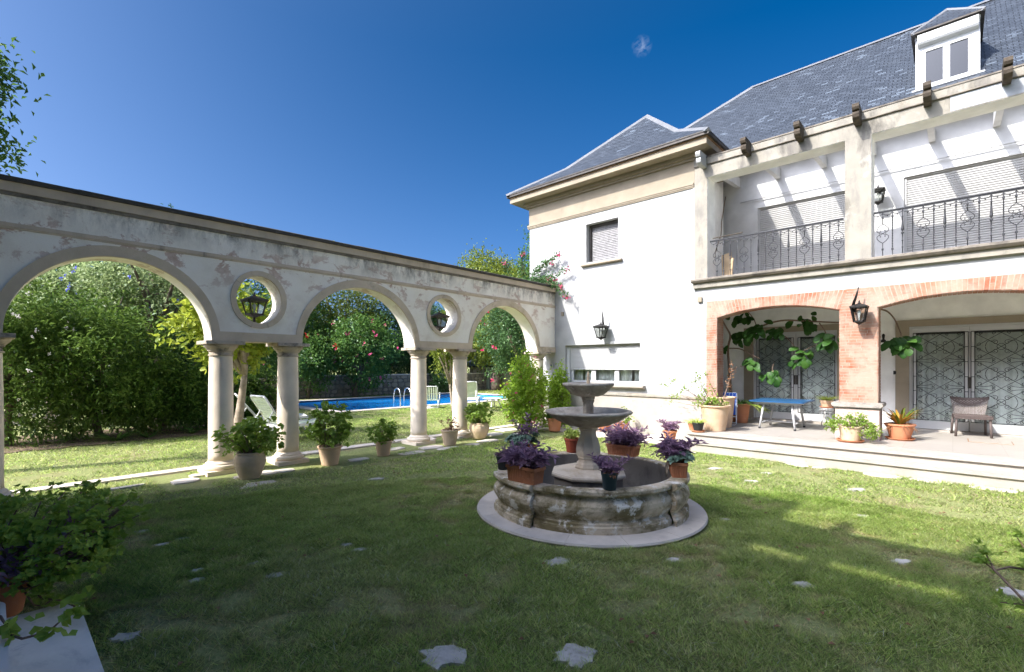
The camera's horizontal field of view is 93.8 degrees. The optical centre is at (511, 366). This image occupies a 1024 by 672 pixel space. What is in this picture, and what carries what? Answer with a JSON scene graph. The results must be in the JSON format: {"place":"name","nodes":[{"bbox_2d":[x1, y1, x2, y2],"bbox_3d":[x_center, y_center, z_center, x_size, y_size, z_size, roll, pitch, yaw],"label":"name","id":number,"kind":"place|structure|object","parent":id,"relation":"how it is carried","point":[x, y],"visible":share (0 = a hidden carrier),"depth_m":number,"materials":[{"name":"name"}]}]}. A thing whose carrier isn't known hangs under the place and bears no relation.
{"place":"outdoors","nodes":[
{"label":"outdoors","id":0,"kind":"place"},
{"bbox_2d":[299,395,502,410],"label":"pool water","id":1,"kind":"structure","parent":0,"point":[368,404],"depth_m":22.96,"materials":[{"name":"liquid"}]},
{"bbox_2d":[361,390,510,406],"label":"pool lawn grass","id":2,"kind":"structure","parent":0,"point":[448,392],"depth_m":29.00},
{"bbox_2d":[0,0,983,367],"label":"sky","id":3,"kind":"structure","parent":0,"point":[403,127],"materials":[{"name":"blue"}]},
{"bbox_2d":[3,368,1023,525],"bbox_3d":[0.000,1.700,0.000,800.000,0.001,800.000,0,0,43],"label":"lawn ground","id":4,"kind":"structure","parent":0,"point":[162,481],"depth_m":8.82,"materials":[{"name":"plant"}]},
{"bbox_2d":[0,37,50,176],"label":"tree","id":5,"kind":"object","parent":4,"relation":"on","point":[9,75],"visible":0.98,"depth_m":8.25,"materials":[{"name":"green plant"}]},
{"bbox_2d":[0,602,103,671],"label":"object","id":6,"kind":"structure","parent":4,"relation":"on","point":[57,652],"depth_m":2.52,"materials":[{"name":"stone"}]},
{"bbox_2d":[0,478,159,646],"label":"geranium","id":7,"kind":"object","parent":6,"relation":"on","point":[44,555],"visible":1,"depth_m":2.97,"materials":[{"name":"plant"}]},
{"bbox_2d":[13,262,114,376],"bbox_3d":[-15.106,-1.736,13.935,5.034,6.955,5.925,0,0,43],"label":"tree","id":8,"kind":"object","parent":4,"relation":"on","point":[70,271],"depth_m":14.60,"materials":[{"name":"green plant"}]},
{"bbox_2d":[5,261,148,428],"bbox_3d":[-12.232,-0.803,13.223,4.131,5.054,4.814,0,0,43],"label":"tree","id":9,"kind":"object","parent":4,"relation":"on","point":[60,287],"visible":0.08,"depth_m":12.78,"materials":[{"name":"green plant"}]},
{"bbox_2d":[56,261,131,402],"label":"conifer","id":10,"kind":"object","parent":4,"relation":"on","point":[93,300],"visible":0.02,"depth_m":17.89,"materials":[{"name":"green plant"}]},
{"bbox_2d":[108,631,140,643],"bbox_3d":[-2.409,1.709,2.974,0.159,0.062,0.106,0,0,-14],"label":"stepping stone","id":11,"kind":"object","parent":4,"relation":"on","point":[117,637],"visible":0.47,"depth_m":2.96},
{"bbox_2d":[4,422,272,452],"bbox_3d":[-9.998,1.678,11.239,3.066,0.001,9.000,0,0,43],"label":"earth bed","id":12,"kind":"object","parent":4,"relation":"on","point":[53,445],"visible":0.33,"depth_m":10.96,"materials":[{"name":"soil"}]},
{"bbox_2d":[3,275,130,448],"bbox_3d":[-10.664,-0.208,10.306,3.297,4.744,3.439,0,0,22],"label":"shrub","id":13,"kind":"object","parent":12,"relation":"on","point":[16,396],"visible":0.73,"depth_m":10.10,"materials":[{"name":"green plant"}]},
{"bbox_2d":[3,282,192,444],"bbox_3d":[-9.840,-0.054,11.325,3.634,4.222,3.766,0,0,-8],"label":"shrub","id":14,"kind":"object","parent":12,"relation":"on","point":[123,327],"visible":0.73,"depth_m":10.98,"materials":[{"name":"green plant"}]},
{"bbox_2d":[86,425,200,440],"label":"iris clump","id":15,"kind":"object","parent":12,"relation":"on","point":[119,437],"visible":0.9,"depth_m":11.02,"materials":[{"name":"green plant"}]},
{"bbox_2d":[97,346,208,433],"bbox_3d":[-9.040,0.693,12.371,3.168,2.739,2.950,0,0,26],"label":"shrub","id":16,"kind":"object","parent":12,"relation":"on","point":[173,367],"visible":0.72,"depth_m":11.95,"materials":[{"name":"green plant"}]},
{"bbox_2d":[233,378,276,416],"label":"stone wall","id":17,"kind":"structure","parent":12,"relation":"on","point":[263,381],"depth_m":13.88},
{"bbox_2d":[152,362,276,431],"bbox_3d":[-7.972,0.833,13.044,1.888,2.173,3.175,0,0,43],"label":"creeper","id":18,"kind":"object","parent":17,"relation":"attached to","point":[201,416],"visible":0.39,"depth_m":12.48,"materials":[{"name":"green plant"}]},
{"bbox_2d":[233,362,276,422],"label":"creeper","id":19,"kind":"object","parent":17,"relation":"attached to","point":[257,377],"visible":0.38,"depth_m":13.64,"materials":[{"name":"green plant"}]},
{"bbox_2d":[27,261,259,425],"bbox_3d":[-10.487,-1.027,14.241,5.224,5.472,5.598,0,0,43],"label":"gnarled tree","id":20,"kind":"object","parent":4,"relation":"on","point":[160,300],"visible":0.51,"depth_m":12.80,"materials":[{"name":"green plant"}]},
{"bbox_2d":[71,287,234,392],"bbox_3d":[-12.082,-0.573,16.156,4.734,4.680,5.683,0,0,16],"label":"tree","id":21,"kind":"object","parent":4,"relation":"on","point":[190,344],"visible":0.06,"depth_m":15.98,"materials":[{"name":"green plant"}]},
{"bbox_2d":[146,282,273,433],"bbox_3d":[-6.588,-0.275,11.221,2.143,3.992,2.927,0,0,25],"label":"young tree","id":22,"kind":"object","parent":4,"relation":"on","point":[243,359],"visible":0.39,"depth_m":11.22,"materials":[{"name":"green plant"}]},
{"bbox_2d":[171,280,322,390],"bbox_3d":[-10.421,-0.829,18.867,5.480,5.274,5.154,0,0,-19],"label":"tree","id":23,"kind":"object","parent":4,"relation":"on","point":[272,360],"visible":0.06,"depth_m":19.08,"materials":[{"name":"green plant"}]},
{"bbox_2d":[9,424,515,494],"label":"stone kerb","id":24,"kind":"structure","parent":4,"relation":"on","point":[138,475],"depth_m":7.52,"materials":[{"name":"stone"}]},
{"bbox_2d":[234,393,307,429],"bbox_3d":[-6.309,1.195,12.459,1.770,1.027,0.710,0,0,-33],"label":"sun lounger","id":25,"kind":"object","parent":4,"relation":"on","point":[255,415],"visible":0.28,"depth_m":12.04,"materials":[{"name":"white plastic"}]},
{"bbox_2d":[237,279,309,375],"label":"tree","id":26,"kind":"object","parent":4,"relation":"on","point":[256,288],"visible":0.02,"depth_m":24.97,"materials":[{"name":"green plant"}]},
{"bbox_2d":[266,571,285,578],"bbox_3d":[-1.888,1.709,3.861,0.222,0.062,0.107,0,0,-17],"label":"stepping stone","id":27,"kind":"object","parent":4,"relation":"on","point":[269,577],"visible":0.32,"depth_m":3.85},
{"bbox_2d":[0,174,555,504],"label":"arcade","id":28,"kind":"object","parent":4,"relation":"on","point":[206,265],"visible":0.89,"depth_m":7.87,"materials":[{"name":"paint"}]},
{"bbox_2d":[240,292,268,322],"bbox_3d":[-4.341,-0.979,8.072,0.325,0.539,0.325,0,0,36],"label":"oculus lantern","id":29,"kind":"object","parent":28,"relation":"on","point":[254,298],"visible":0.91,"depth_m":8.04,"materials":[{"name":"brown metal"}]},
{"bbox_2d":[430,310,449,330],"bbox_3d":[-1.666,-1.008,10.978,0.348,0.555,0.348,0,0,-42],"label":"oculus lantern","id":30,"kind":"object","parent":28,"relation":"on","point":[437,316],"visible":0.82,"depth_m":10.93,"materials":[{"name":"brown metal"}]},
{"bbox_2d":[245,395,325,436],"bbox_3d":[-5.147,1.171,11.077,0.710,1.074,1.703,0,0,36],"label":"sun lounger","id":31,"kind":"object","parent":4,"relation":"on","point":[261,403],"visible":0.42,"depth_m":10.66,"materials":[{"name":"white plastic"}]},
{"bbox_2d":[257,289,350,374],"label":"tree","id":32,"kind":"object","parent":4,"relation":"on","point":[310,320],"visible":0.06,"depth_m":27.55,"materials":[{"name":"green plant"}]},
{"bbox_2d":[110,428,528,490],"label":"arcade flagstones","id":33,"kind":"object","parent":4,"relation":"on","point":[192,478],"visible":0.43,"depth_m":7.85,"materials":[{"name":"stone"}]},
{"bbox_2d":[210,415,285,479],"bbox_3d":[-3.943,1.214,7.249,0.984,0.928,0.836,0,0,-12],"label":"potted geranium","id":34,"kind":"object","parent":33,"relation":"on","point":[249,462],"visible":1,"depth_m":7.06,"materials":[{"name":"plant"}]},
{"bbox_2d":[298,330,343,398],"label":"flowering bush","id":35,"kind":"object","parent":4,"relation":"on","point":[320,353],"visible":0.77,"depth_m":24.68,"materials":[{"name":"green plant"}]},
{"bbox_2d":[198,373,486,398],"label":"stone wall","id":36,"kind":"structure","parent":4,"relation":"on","point":[342,388],"depth_m":28.34,"materials":[{"name":"stone"}]},
{"bbox_2d":[304,240,392,374],"bbox_3d":[-10.769,-2.559,29.775,5.972,9.669,6.010,0,0,43],"label":"tree","id":37,"kind":"object","parent":4,"relation":"on","point":[350,298],"visible":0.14,"depth_m":29.24,"materials":[{"name":"green plant"}]},
{"bbox_2d":[318,306,406,396],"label":"camellia tree","id":38,"kind":"object","parent":4,"relation":"on","point":[357,350],"visible":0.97,"depth_m":25.90,"materials":[{"name":"green plant"}]},
{"bbox_2d":[349,295,427,392],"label":"tree","id":39,"kind":"object","parent":4,"relation":"on","point":[399,368],"visible":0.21,"depth_m":30.67,"materials":[{"name":"green plant"}]},
{"bbox_2d":[299,394,502,403],"bbox_3d":[-4.874,2.450,24.054,6.250,1.500,11.200,0,0,43],"label":"pool basin","id":40,"kind":"object","parent":4,"relation":"in","point":[380,398],"depth_m":25.49,"materials":[{"name":"tile"}]},
{"bbox_2d":[299,392,505,412],"bbox_3d":[-4.874,1.708,24.054,7.150,0.085,12.100,0,0,43],"label":"pool coping","id":41,"kind":"object","parent":4,"relation":"on","point":[318,400],"visible":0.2,"depth_m":23.22,"materials":[{"name":"stone"}]},
{"bbox_2d":[393,387,410,406],"bbox_3d":[-4.556,1.588,19.851,0.538,1.424,0.548,0,0,43],"label":"pool ladder","id":42,"kind":"object","parent":41,"relation":"attached to","point":[400,396],"visible":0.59,"depth_m":19.82,"materials":[{"name":"metal"}]},
{"bbox_2d":[385,302,449,373],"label":"tree","id":43,"kind":"object","parent":4,"relation":"on","point":[429,360],"visible":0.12,"depth_m":33.55,"materials":[{"name":"green plant"}]},
{"bbox_2d":[427,386,440,407],"bbox_3d":[-3.284,1.246,19.433,0.736,0.907,0.707,0,0,-3],"label":"garden chair","id":44,"kind":"object","parent":4,"relation":"on","point":[436,394],"visible":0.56,"depth_m":19.20,"materials":[{"name":"white plastic"}]},
{"bbox_2d":[427,368,452,392],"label":"bush","id":45,"kind":"object","parent":4,"relation":"on","point":[442,381],"visible":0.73,"depth_m":30.49,"materials":[{"name":"green plant"}]},
{"bbox_2d":[418,645,466,671],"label":"stepping stone","id":46,"kind":"object","parent":4,"relation":"on","point":[446,653],"visible":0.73,"depth_m":2.77,"materials":[{"name":"stone"}]},
{"bbox_2d":[428,349,474,411],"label":"lemon tree","id":47,"kind":"object","parent":4,"relation":"on","point":[442,357],"visible":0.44,"depth_m":17.29,"materials":[{"name":"green plant"}]},
{"bbox_2d":[432,303,475,372],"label":"tree","id":48,"kind":"object","parent":4,"relation":"on","point":[445,319],"visible":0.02,"depth_m":38.04,"materials":[{"name":"green plant"}]},
{"bbox_2d":[467,381,479,404],"bbox_3d":[-1.740,1.158,20.015,0.710,1.101,1.656,0,0,0],"label":"sun lounger","id":49,"kind":"object","parent":4,"relation":"on","point":[472,392],"visible":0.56,"depth_m":19.48,"materials":[{"name":"white plastic"}]},
{"bbox_2d":[463,402,494,438],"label":"potted geranium","id":50,"kind":"object","parent":4,"relation":"on","point":[478,428],"visible":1,"depth_m":11.01,"materials":[{"name":"plant"}]},
{"bbox_2d":[434,238,529,390],"bbox_3d":[-0.843,-3.779,33.437,9.589,11.008,8.049,0,0,24],"label":"tree","id":51,"kind":"object","parent":4,"relation":"on","point":[487,264],"visible":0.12,"depth_m":33.04,"materials":[{"name":"green plant"}]},
{"bbox_2d":[467,357,516,389],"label":"pool house","id":52,"kind":"structure","parent":4,"relation":"on","point":[475,370],"depth_m":35.15,"materials":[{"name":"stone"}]},
{"bbox_2d":[483,397,501,407],"bbox_3d":[-0.773,1.502,19.465,0.800,0.420,0.800,0,0,43],"label":"round table","id":53,"kind":"object","parent":4,"relation":"on","point":[492,399],"visible":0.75,"depth_m":19.41,"materials":[{"name":"white plastic"}]},
{"bbox_2d":[3,432,1023,671],"bbox_3d":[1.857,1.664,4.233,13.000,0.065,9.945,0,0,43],"label":"court turf","id":54,"kind":"structure","parent":4,"relation":"on","point":[217,655],"depth_m":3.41,"materials":[{"name":"plant"}]},
{"bbox_2d":[304,399,354,465],"bbox_3d":[-3.157,1.129,8.240,0.806,1.121,0.861,0,0,33],"label":"potted geranium","id":55,"kind":"object","parent":54,"relation":"on","point":[329,453],"visible":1,"depth_m":8.13,"materials":[{"name":"plant"}]},
{"bbox_2d":[365,418,399,456],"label":"potted geranium","id":56,"kind":"object","parent":54,"relation":"on","point":[382,442],"visible":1,"depth_m":8.94,"materials":[{"name":"plant"}]},
{"bbox_2d":[440,417,459,445],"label":"potted plant","id":57,"kind":"object","parent":54,"relation":"on","point":[449,435],"visible":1,"depth_m":10.08,"materials":[{"name":"beige plant"}]},
{"bbox_2d":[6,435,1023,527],"bbox_3d":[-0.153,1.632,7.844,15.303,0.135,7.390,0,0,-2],"label":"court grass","id":58,"kind":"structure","parent":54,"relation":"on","point":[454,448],"depth_m":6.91,"materials":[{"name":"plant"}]},
{"bbox_2d":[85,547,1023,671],"bbox_3d":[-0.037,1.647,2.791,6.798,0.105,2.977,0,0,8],"label":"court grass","id":59,"kind":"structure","parent":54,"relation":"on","point":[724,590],"depth_m":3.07,"materials":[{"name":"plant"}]},
{"bbox_2d":[90,467,1022,664],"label":"fallen leaves","id":60,"kind":"object","parent":54,"relation":"on","point":[631,641],"visible":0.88,"depth_m":3.75,"materials":[{"name":"brown plant"}]},
{"bbox_2d":[477,371,707,548],"bbox_3d":[0.909,0.868,5.714,2.649,1.625,2.649,0,0,43],"label":"fountain","id":61,"kind":"object","parent":54,"relation":"on","point":[569,500],"visible":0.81,"depth_m":4.91,"materials":[{"name":"stone"}]},
{"bbox_2d":[494,444,510,469],"bbox_3d":[-0.089,1.056,5.618,0.233,0.308,0.323,0,0,-40],"label":"black pot","id":62,"kind":"object","parent":61,"relation":"on","point":[501,465],"visible":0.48,"depth_m":5.58,"materials":[{"name":"plastic"}]},
{"bbox_2d":[504,412,541,448],"bbox_3d":[0.168,0.904,6.354,0.540,0.613,0.417,0,0,-35],"label":"planter","id":63,"kind":"object","parent":61,"relation":"on","point":[521,437],"visible":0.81,"depth_m":6.32,"materials":[{"name":"ceramic"}]},
{"bbox_2d":[496,438,559,484],"bbox_3d":[0.178,0.982,5.047,0.771,0.455,0.615,0,0,41],"label":"planter","id":64,"kind":"object","parent":61,"relation":"on","point":[524,464],"visible":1,"depth_m":4.93,"materials":[{"name":"ceramic"}]},
{"bbox_2d":[561,425,579,452],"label":"potted plant","id":65,"kind":"object","parent":61,"relation":"on","point":[571,437],"visible":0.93,"depth_m":6.67,"materials":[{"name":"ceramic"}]},
{"bbox_2d":[587,452,633,490],"bbox_3d":[0.957,1.025,4.739,0.467,0.369,0.396,0,0,43],"label":"teal pot","id":66,"kind":"object","parent":61,"relation":"on","point":[609,471],"visible":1,"depth_m":4.66,"materials":[{"name":"plastic"}]},
{"bbox_2d":[597,420,653,456],"bbox_3d":[1.583,0.975,6.530,0.772,0.471,0.697,0,0,36],"label":"planter","id":67,"kind":"object","parent":61,"relation":"on","point":[623,442],"visible":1,"depth_m":6.46,"materials":[{"name":"ceramic"}]},
{"bbox_2d":[647,428,707,477],"bbox_3d":[1.864,0.981,5.425,0.624,0.498,0.689,0,0,13],"label":"planter","id":68,"kind":"object","parent":61,"relation":"on","point":[679,456],"visible":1,"depth_m":5.23,"materials":[{"name":"ceramic"}]},
{"bbox_2d":[969,528,1023,608],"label":"edge geranium","id":69,"kind":"object","parent":54,"relation":"on","point":[980,558],"visible":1,"depth_m":2.67,"materials":[{"name":"plant"}]},
{"bbox_2d":[511,224,529,279],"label":"tree","id":70,"kind":"object","parent":4,"relation":"on","point":[528,259],"visible":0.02,"depth_m":31.41,"materials":[{"name":"green plant"}]},
{"bbox_2d":[473,248,570,413],"bbox_3d":[1.003,-1.014,16.310,5.217,5.448,4.345,0,0,43],"label":"bougainvillea","id":71,"kind":"object","parent":4,"relation":"on","point":[501,337],"visible":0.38,"depth_m":16.19,"materials":[{"name":"green plant"}]},
{"bbox_2d":[497,345,555,431],"bbox_3d":[0.362,0.639,12.528,1.568,2.377,1.495,0,0,43],"label":"shrub","id":72,"kind":"object","parent":4,"relation":"on","point":[525,391],"visible":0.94,"depth_m":12.24,"materials":[{"name":"green plant"}]},
{"bbox_2d":[544,556,568,565],"bbox_3d":[0.402,1.709,4.133,0.283,0.062,0.168,0,0,-37],"label":"stepping stone","id":73,"kind":"object","parent":4,"relation":"on","point":[555,559],"visible":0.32,"depth_m":4.14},
{"bbox_2d":[543,358,574,426],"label":"shrub","id":74,"kind":"object","parent":4,"relation":"on","point":[557,394],"visible":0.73,"depth_m":13.03,"materials":[{"name":"green plant"}]},
{"bbox_2d":[553,643,597,670],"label":"stepping stone","id":75,"kind":"object","parent":4,"relation":"on","point":[574,655],"visible":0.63,"depth_m":2.79,"materials":[{"name":"stone"}]},
{"bbox_2d":[506,0,1023,440],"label":"villa","id":76,"kind":"object","parent":4,"relation":"on","point":[923,124],"visible":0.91,"depth_m":10.79,"materials":[{"name":"white paint"}]},
{"bbox_2d":[593,312,608,339],"bbox_3d":[2.355,-1.063,12.564,0.313,0.777,0.394,0,0,43],"label":"wall lantern","id":77,"kind":"object","parent":76,"relation":"attached to","point":[602,326],"depth_m":12.52,"materials":[{"name":"metal"}]},
{"bbox_2d":[580,219,622,267],"bbox_3d":[2.453,-3.295,12.848,1.250,1.160,0.370,0,0,43],"label":"window","id":78,"kind":"structure","parent":76,"relation":"in","point":[603,237],"depth_m":12.97,"materials":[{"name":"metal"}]},
{"bbox_2d":[567,343,645,388],"bbox_3d":[2.442,-0.010,12.881,2.590,1.180,0.504,0,0,43],"label":"window","id":79,"kind":"structure","parent":76,"relation":"in","point":[609,363],"depth_m":12.88,"materials":[{"name":"white paint"}]},
{"bbox_2d":[715,196,725,254],"bbox_3d":[5.332,-3.260,12.352,0.072,2.486,1.022,0,0,41],"label":"cable","id":80,"kind":"object","parent":76,"relation":"attached to","point":[721,224],"visible":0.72,"depth_m":12.56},
{"bbox_2d":[721,252,733,275],"bbox_3d":[5.062,-2.300,11.283,0.290,0.760,0.180,0,0,43],"label":"board","id":81,"kind":"object","parent":76,"relation":"on","point":[726,264],"visible":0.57,"depth_m":11.29,"materials":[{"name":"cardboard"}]},
{"bbox_2d":[744,324,839,423],"bbox_3d":[6.917,0.192,11.859,2.160,2.355,0.280,0,0,43],"label":"french door","id":82,"kind":"structure","parent":76,"relation":"in","point":[822,377],"depth_m":11.79,"materials":[{"name":"white paint"}]},
{"bbox_2d":[723,309,922,391],"bbox_3d":[6.274,-0.150,10.350,1.050,2.254,3.880,0,0,-35],"label":"climbing fig","id":83,"kind":"object","parent":76,"relation":"attached to","point":[901,346],"visible":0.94,"depth_m":10.57,"materials":[{"name":"green plant"}]},
{"bbox_2d":[849,287,868,324],"bbox_3d":[6.393,-1.098,8.815,0.280,0.707,0.384,0,0,43],"label":"wall lantern","id":84,"kind":"object","parent":76,"relation":"attached to","point":[853,307],"depth_m":8.76,"materials":[{"name":"metal"}]},
{"bbox_2d":[875,185,885,204],"bbox_3d":[8.031,-3.733,10.500,0.255,0.455,0.385,0,0,43],"label":"wall lantern","id":85,"kind":"object","parent":76,"relation":"attached to","point":[878,190],"depth_m":10.43,"materials":[{"name":"metal"}]},
{"bbox_2d":[895,314,1023,437],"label":"french door","id":86,"kind":"structure","parent":76,"relation":"in","point":[966,364],"depth_m":9.74,"materials":[{"name":"white paint"}]},
{"bbox_2d":[789,581,813,588],"bbox_3d":[2.228,1.709,3.688,0.205,0.062,0.110,0,0,-6],"label":"stepping stone","id":87,"kind":"object","parent":4,"relation":"on","point":[800,583],"visible":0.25,"depth_m":3.70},
{"bbox_2d":[812,466,827,468],"bbox_3d":[5.122,1.709,7.969,0.255,0.062,0.126,0,0,-5],"label":"stepping stone","id":88,"kind":"object","parent":4,"relation":"on","point":[820,467],"visible":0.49,"depth_m":7.93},
{"bbox_2d":[678,430,1023,491],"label":"terrace steps","id":89,"kind":"structure","parent":4,"relation":"on","point":[991,471],"depth_m":7.74,"materials":[{"name":"stone"}]},
{"bbox_2d":[682,420,692,429],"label":"spider plant","id":90,"kind":"object","parent":89,"relation":"on","point":[690,425],"visible":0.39,"depth_m":10.14,"materials":[{"name":"orange plant"}]},
{"bbox_2d":[687,418,707,432],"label":"spider plant","id":91,"kind":"object","parent":89,"relation":"on","point":[698,424],"visible":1,"depth_m":9.81,"materials":[{"name":"green plant"}]},
{"bbox_2d":[703,419,1023,457],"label":"terrace floor","id":92,"kind":"structure","parent":89,"relation":"on","point":[940,441],"depth_m":9.01,"materials":[{"name":"stone"}]},
{"bbox_2d":[659,360,740,431],"bbox_3d":[3.952,0.616,10.390,1.720,1.489,0.732,0,0,43],"label":"planter","id":93,"kind":"object","parent":92,"relation":"on","point":[715,412],"visible":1,"depth_m":10.03,"materials":[{"name":"ceramic"}]},
{"bbox_2d":[708,396,735,427],"bbox_3d":[4.693,1.020,10.712,0.588,0.680,0.588,0,0,43],"label":"planter","id":94,"kind":"object","parent":92,"relation":"on","point":[731,399],"visible":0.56,"depth_m":10.50,"materials":[{"name":"ceramic"}]},
{"bbox_2d":[723,392,737,424],"bbox_3d":[5.045,0.984,11.115,0.340,0.749,0.211,0,0,28],"label":"deck chair","id":95,"kind":"object","parent":92,"relation":"on","point":[734,394],"visible":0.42,"depth_m":11.08,"materials":[{"name":"fabric"}]},
{"bbox_2d":[733,399,770,422],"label":"fern","id":96,"kind":"object","parent":92,"relation":"on","point":[743,408],"visible":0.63,"depth_m":11.40,"materials":[{"name":"ceramic"}]},
{"bbox_2d":[749,398,814,430],"bbox_3d":[5.972,1.054,10.595,1.060,0.612,1.090,0,0,43],"label":"table","id":97,"kind":"object","parent":92,"relation":"on","point":[781,401],"visible":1,"depth_m":10.44,"materials":[{"name":"blue paint"}]},
{"bbox_2d":[819,408,833,425],"bbox_3d":[7.174,1.159,10.918,0.308,0.414,0.312,0,0,43],"label":"plant stand","id":98,"kind":"object","parent":92,"relation":"on","point":[824,410],"visible":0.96,"depth_m":10.88,"materials":[{"name":"white paint"}]},
{"bbox_2d":[815,395,837,407],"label":"spider plant","id":99,"kind":"object","parent":98,"relation":"on","point":[825,401],"visible":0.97,"depth_m":10.86,"materials":[{"name":"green plant"}]},
{"bbox_2d":[823,412,883,442],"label":"potted shrub","id":100,"kind":"object","parent":92,"relation":"on","point":[851,431],"visible":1,"depth_m":8.51,"materials":[{"name":"green plant"}]},
{"bbox_2d":[880,407,920,440],"bbox_3d":[7.153,1.048,8.911,0.789,0.623,0.779,0,0,43],"label":"bromeliad","id":101,"kind":"object","parent":92,"relation":"on","point":[898,429],"visible":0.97,"depth_m":8.77,"materials":[{"name":"ceramic"}]},
{"bbox_2d":[950,396,993,438],"bbox_3d":[8.959,0.980,9.356,0.578,0.768,0.595,0,0,36],"label":"wicker chair","id":102,"kind":"object","parent":92,"relation":"on","point":[970,403],"visible":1,"depth_m":9.44,"materials":[{"name":"wicker"}]},
{"bbox_2d":[967,438,1013,444],"bbox_3d":[8.588,1.358,8.609,0.580,0.012,0.500,0,0,43],"label":"floor hatch","id":103,"kind":"object","parent":92,"relation":"on","point":[991,441],"visible":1,"depth_m":8.59,"materials":[{"name":"tile"}]},
{"bbox_2d":[693,452,1018,493],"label":"stepping stones","id":104,"kind":"object","parent":4,"relation":"on","point":[926,480],"visible":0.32,"depth_m":7.14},
{"bbox_2d":[890,558,910,564],"bbox_3d":[3.345,1.709,4.125,0.203,0.062,0.092,0,0,-25],"label":"stepping stone","id":105,"kind":"object","parent":4,"relation":"on","point":[902,561],"visible":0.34,"depth_m":4.12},
{"bbox_2d":[995,586,1023,597],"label":"stepping stone","id":106,"kind":"object","parent":4,"relation":"on","point":[1009,591],"visible":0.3,"depth_m":3.57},
{"bbox_2d":[538,425,680,443],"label":"paved path","id":107,"kind":"structure","parent":0,"point":[648,440],"depth_m":11.54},
{"bbox_2d":[545,414,560,431],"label":"potted plant","id":108,"kind":"object","parent":107,"relation":"on","point":[554,424],"visible":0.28,"depth_m":12.20,"materials":[{"name":"orange plant"}]},
{"bbox_2d":[614,406,634,428],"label":"potted geranium","id":109,"kind":"object","parent":107,"relation":"on","point":[627,420],"visible":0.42,"depth_m":11.57,"materials":[{"name":"plant"}]},
{"bbox_2d":[656,418,684,438],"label":"purple plant","id":110,"kind":"object","parent":107,"relation":"on","point":[666,426],"visible":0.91,"depth_m":10.54,"materials":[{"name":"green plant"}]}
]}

